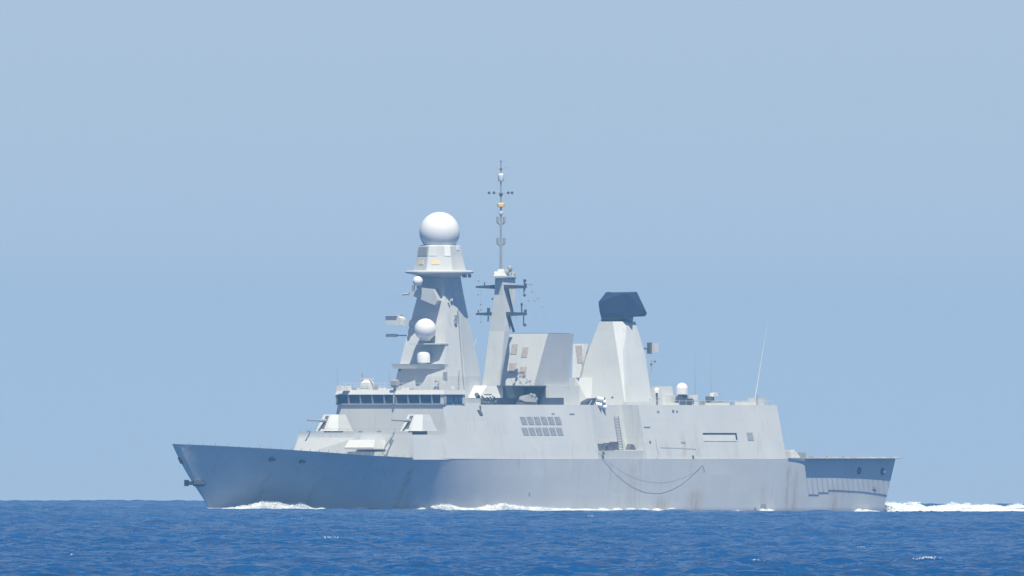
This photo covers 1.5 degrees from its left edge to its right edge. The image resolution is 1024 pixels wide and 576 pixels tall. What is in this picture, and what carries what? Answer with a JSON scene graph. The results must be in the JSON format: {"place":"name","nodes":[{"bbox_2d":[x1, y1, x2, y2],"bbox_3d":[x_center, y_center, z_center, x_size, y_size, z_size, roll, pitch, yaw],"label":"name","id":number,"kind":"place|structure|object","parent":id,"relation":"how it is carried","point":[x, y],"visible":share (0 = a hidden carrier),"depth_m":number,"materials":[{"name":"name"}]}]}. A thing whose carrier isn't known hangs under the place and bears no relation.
{"place":"outdoors","nodes":[
{"label":"outdoors","id":0,"kind":"place"},
{"bbox_2d":[0,500,1023,575],"bbox_3d":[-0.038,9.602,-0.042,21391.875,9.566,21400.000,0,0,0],"label":"sea","id":1,"kind":"structure","parent":0,"point":[133,538],"depth_m":2466.61,"materials":[{"name":"liquid"}]},
{"bbox_2d":[209,500,339,508],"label":"bow wave","id":2,"kind":"object","parent":1,"relation":"on","point":[274,505],"visible":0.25,"depth_m":4952.73,"materials":[{"name":"liquid"}]},
{"bbox_2d":[172,161,901,510],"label":"warship","id":3,"kind":"object","parent":1,"relation":"on","point":[528,421],"visible":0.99,"depth_m":4991.56,"materials":[{"name":"paint"}]},
{"bbox_2d":[354,502,871,511],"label":"side wash","id":4,"kind":"object","parent":1,"relation":"on","point":[502,506],"visible":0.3,"depth_m":4982.62,"materials":[{"name":"liquid"}]},
{"bbox_2d":[883,501,1023,511],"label":"wake","id":5,"kind":"object","parent":1,"relation":"on","point":[916,506],"visible":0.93,"depth_m":5067.98,"materials":[{"name":"liquid"}]},
{"bbox_2d":[0,0,1023,503],"label":"sky","id":6,"kind":"structure","parent":0,"point":[212,212],"materials":[{"name":"blue"}]}
]}

